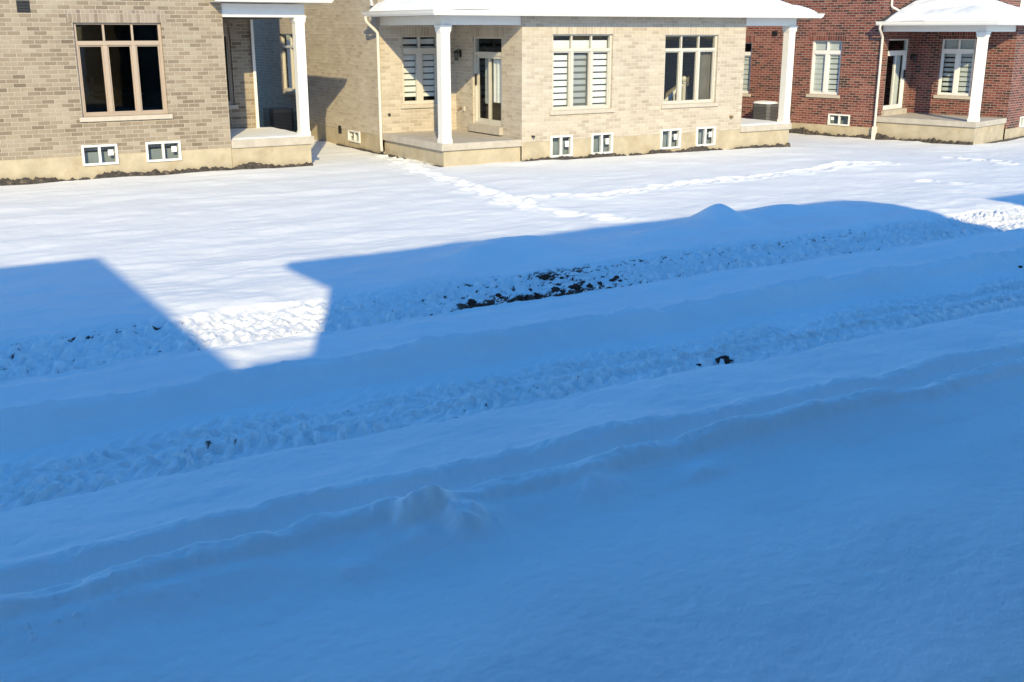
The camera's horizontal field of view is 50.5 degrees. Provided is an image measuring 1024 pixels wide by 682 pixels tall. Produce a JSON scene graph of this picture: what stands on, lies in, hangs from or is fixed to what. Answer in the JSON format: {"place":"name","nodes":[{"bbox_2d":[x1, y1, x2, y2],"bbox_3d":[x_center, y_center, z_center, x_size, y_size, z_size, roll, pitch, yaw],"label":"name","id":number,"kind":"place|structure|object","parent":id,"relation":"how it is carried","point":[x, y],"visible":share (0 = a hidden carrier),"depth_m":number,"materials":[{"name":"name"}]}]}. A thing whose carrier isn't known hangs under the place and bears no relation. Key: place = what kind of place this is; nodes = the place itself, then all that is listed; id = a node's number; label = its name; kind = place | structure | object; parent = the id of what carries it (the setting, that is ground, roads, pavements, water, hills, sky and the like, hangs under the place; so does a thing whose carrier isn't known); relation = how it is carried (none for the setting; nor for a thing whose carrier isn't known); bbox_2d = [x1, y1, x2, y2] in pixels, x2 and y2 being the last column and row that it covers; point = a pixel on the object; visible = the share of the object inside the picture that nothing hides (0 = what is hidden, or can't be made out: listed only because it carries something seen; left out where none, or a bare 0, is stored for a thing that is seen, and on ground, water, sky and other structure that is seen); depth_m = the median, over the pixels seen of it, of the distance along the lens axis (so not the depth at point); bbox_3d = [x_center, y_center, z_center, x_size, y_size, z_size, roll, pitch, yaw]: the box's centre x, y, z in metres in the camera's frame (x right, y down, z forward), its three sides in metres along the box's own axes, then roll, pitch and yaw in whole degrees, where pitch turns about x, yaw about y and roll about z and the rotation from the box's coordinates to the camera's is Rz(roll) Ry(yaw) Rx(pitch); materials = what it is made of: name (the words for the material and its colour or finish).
{"place":"outdoors","nodes":[
{"label":"outdoors","id":0,"kind":"place"},
{"bbox_2d":[0,132,1023,681],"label":"snowy ground","id":1,"kind":"structure","parent":0,"point":[320,420],"depth_m":8.67,"materials":[{"name":"white snow"}]},
{"bbox_2d":[467,299,476,304],"bbox_3d":[-0.469,-0.450,12.728,0.104,0.087,0.108,4,17,15],"label":"soil clod","id":2,"kind":"object","parent":1,"relation":"on","point":[470,301],"visible":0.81,"depth_m":12.70,"materials":[{"name":"brown soil"}]},
{"bbox_2d":[516,295,524,300],"bbox_3d":[0.099,-0.508,13.044,0.109,0.087,0.155,8,18,27],"label":"soil clod","id":3,"kind":"object","parent":1,"relation":"on","point":[520,297],"visible":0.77,"depth_m":13.00,"materials":[{"name":"brown soil"}]},
{"bbox_2d":[539,274,548,279],"bbox_3d":[0.407,-0.808,13.786,0.140,0.082,0.099,0,16,0],"label":"soil clod","id":4,"kind":"object","parent":1,"relation":"on","point":[545,277],"visible":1,"depth_m":13.76,"materials":[{"name":"brown soil"}]},
{"bbox_2d":[551,286,559,292],"bbox_3d":[0.537,-0.624,13.345,0.115,0.092,0.165,2,16,8],"label":"soil clod","id":5,"kind":"object","parent":1,"relation":"on","point":[555,289],"visible":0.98,"depth_m":13.30,"materials":[{"name":"brown soil"}]},
{"bbox_2d":[568,283,580,289],"bbox_3d":[0.777,-0.673,13.512,0.152,0.104,0.123,5,17,17],"label":"soil clod","id":6,"kind":"object","parent":1,"relation":"on","point":[575,286],"visible":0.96,"depth_m":13.48,"materials":[{"name":"brown soil"}]},
{"bbox_2d":[715,355,732,363],"bbox_3d":[2.038,0.183,10.432,0.215,0.109,0.130,-10,19,-30],"label":"soil clod","id":7,"kind":"object","parent":1,"relation":"on","point":[727,359],"visible":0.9,"depth_m":10.39,"materials":[{"name":"brown soil"}]},
{"bbox_2d":[752,100,778,120],"bbox_3d":[8.333,-7.477,36.145,0.980,1.028,0.780,15,22,42],"label":"air conditioner","id":8,"kind":"object","parent":1,"relation":"on","point":[765,110],"visible":0.67,"depth_m":35.79,"materials":[{"name":"metal"}]},
{"label":"snow field","id":9,"kind":"structure","parent":0,"visible":0},
{"bbox_2d":[0,0,333,185],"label":"brick house","id":10,"kind":"structure","parent":9,"relation":"on","point":[94,89],"depth_m":22.82,"materials":[{"name":"brick"}]},
{"bbox_2d":[81,144,118,165],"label":"basement window","id":11,"kind":"structure","parent":10,"relation":"in","point":[92,158],"depth_m":22.80,"materials":[{"name":"white plastic"}]},
{"bbox_2d":[65,10,172,121],"bbox_3d":[-8.116,-5.717,22.550,1.990,2.215,0.200,-10,19,-30],"label":"window","id":12,"kind":"structure","parent":10,"relation":"in","point":[119,53],"depth_m":22.57,"materials":[{"name":"beige plastic"}]},
{"bbox_2d":[145,141,181,161],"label":"basement window","id":13,"kind":"structure","parent":10,"relation":"in","point":[173,152],"depth_m":23.46,"materials":[{"name":"white plastic"}]},
{"bbox_2d":[223,23,238,108],"bbox_3d":[-7.144,-6.570,25.985,1.120,2.005,0.200,-10,19,-30],"label":"window","id":14,"kind":"structure","parent":10,"relation":"in","point":[228,28],"depth_m":26.17,"materials":[{"name":"black glass"}]},
{"bbox_2d":[262,107,293,131],"bbox_3d":[-6.907,-6.423,31.985,0.840,0.870,1.040,-10,19,-30],"label":"air conditioner","id":15,"kind":"object","parent":10,"relation":"on","point":[279,117],"visible":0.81,"depth_m":31.59,"materials":[{"name":"metal"}]},
{"bbox_2d":[253,0,823,166],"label":"brick house","id":16,"kind":"structure","parent":9,"relation":"on","point":[442,83],"depth_m":27.24,"materials":[{"name":"brick"}]},
{"bbox_2d":[277,25,295,95],"bbox_3d":[-6.501,-8.254,31.906,0.200,1.985,1.740,-10,19,-30],"label":"window","id":17,"kind":"structure","parent":16,"relation":"in","point":[283,30],"depth_m":32.07,"materials":[{"name":"beige plastic"}]},
{"bbox_2d":[347,129,360,142],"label":"basement window","id":18,"kind":"structure","parent":16,"relation":"in","point":[356,139],"depth_m":28.69,"materials":[{"name":"white plastic"}]},
{"bbox_2d":[397,25,437,108],"bbox_3d":[-2.340,-6.924,27.422,1.290,2.015,0.270,-10,19,-30],"label":"window","id":19,"kind":"structure","parent":16,"relation":"in","point":[419,64],"depth_m":27.45,"materials":[{"name":"beige plastic"}]},
{"bbox_2d":[469,26,503,134],"bbox_3d":[-0.574,-6.409,26.667,0.305,2.550,1.640,-10,19,-30],"label":"patio door","id":20,"kind":"structure","parent":16,"relation":"in","point":[482,32],"depth_m":26.72,"materials":[{"name":"beige plastic"}]},
{"bbox_2d":[550,135,572,157],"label":"basement window","id":21,"kind":"structure","parent":16,"relation":"in","point":[559,145],"depth_m":26.43,"materials":[{"name":"white plastic"}]},
{"bbox_2d":[549,23,617,114],"bbox_3d":[1.659,-6.567,26.192,2.010,2.105,0.290,-10,19,-30],"label":"window","id":22,"kind":"structure","parent":16,"relation":"in","point":[579,68],"depth_m":26.24,"materials":[{"name":"beige plastic"}]},
{"bbox_2d":[591,132,612,154],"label":"basement window","id":23,"kind":"structure","parent":16,"relation":"in","point":[599,141],"depth_m":27.03,"materials":[{"name":"white plastic"}]},
{"bbox_2d":[660,128,680,148],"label":"basement window","id":24,"kind":"structure","parent":16,"relation":"in","point":[668,137],"depth_m":28.14,"materials":[{"name":"white plastic"}]},
{"bbox_2d":[661,25,722,108],"bbox_3d":[4.541,-7.063,27.907,2.010,2.055,0.303,-10,19,-30],"label":"window","id":25,"kind":"structure","parent":16,"relation":"in","point":[701,65],"depth_m":27.98,"materials":[{"name":"beige plastic"}]},
{"bbox_2d":[695,126,715,145],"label":"basement window","id":26,"kind":"structure","parent":16,"relation":"in","point":[704,135],"depth_m":28.73,"materials":[{"name":"white plastic"}]},
{"bbox_2d":[741,0,1023,144],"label":"brick house","id":27,"kind":"structure","parent":9,"relation":"on","point":[940,71],"depth_m":34.28,"materials":[{"name":"brick"}]},
{"bbox_2d":[742,35,755,96],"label":"window","id":28,"kind":"structure","parent":27,"relation":"in","point":[750,39],"depth_m":37.00,"materials":[{"name":"white plastic"}]},
{"bbox_2d":[806,32,846,97],"bbox_3d":[10.108,-8.872,34.921,1.290,2.035,0.206,15,22,42],"label":"window","id":29,"kind":"structure","parent":27,"relation":"in","point":[824,49],"depth_m":34.97,"materials":[{"name":"white plastic"}]},
{"bbox_2d":[827,114,849,125],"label":"basement window","id":30,"kind":"structure","parent":27,"relation":"in","point":[833,119],"depth_m":35.03,"materials":[{"name":"white plastic"}]},
{"bbox_2d":[881,32,911,115],"bbox_3d":[12.213,-8.534,34.620,0.305,2.620,1.700,15,22,42],"label":"patio door","id":31,"kind":"structure","parent":27,"relation":"in","point":[897,54],"depth_m":34.86,"materials":[{"name":"white plastic"}]},
{"bbox_2d":[933,32,976,99],"bbox_3d":[14.096,-8.734,34.348,1.320,2.085,0.296,15,22,42],"label":"window","id":32,"kind":"structure","parent":27,"relation":"in","point":[959,45],"depth_m":34.37,"materials":[{"name":"white plastic"}]},
{"bbox_2d":[1019,116,1023,126],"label":"basement window","id":33,"kind":"structure","parent":27,"relation":"in","point":[1021,123],"depth_m":34.49,"materials":[{"name":"white plastic"}]}
]}

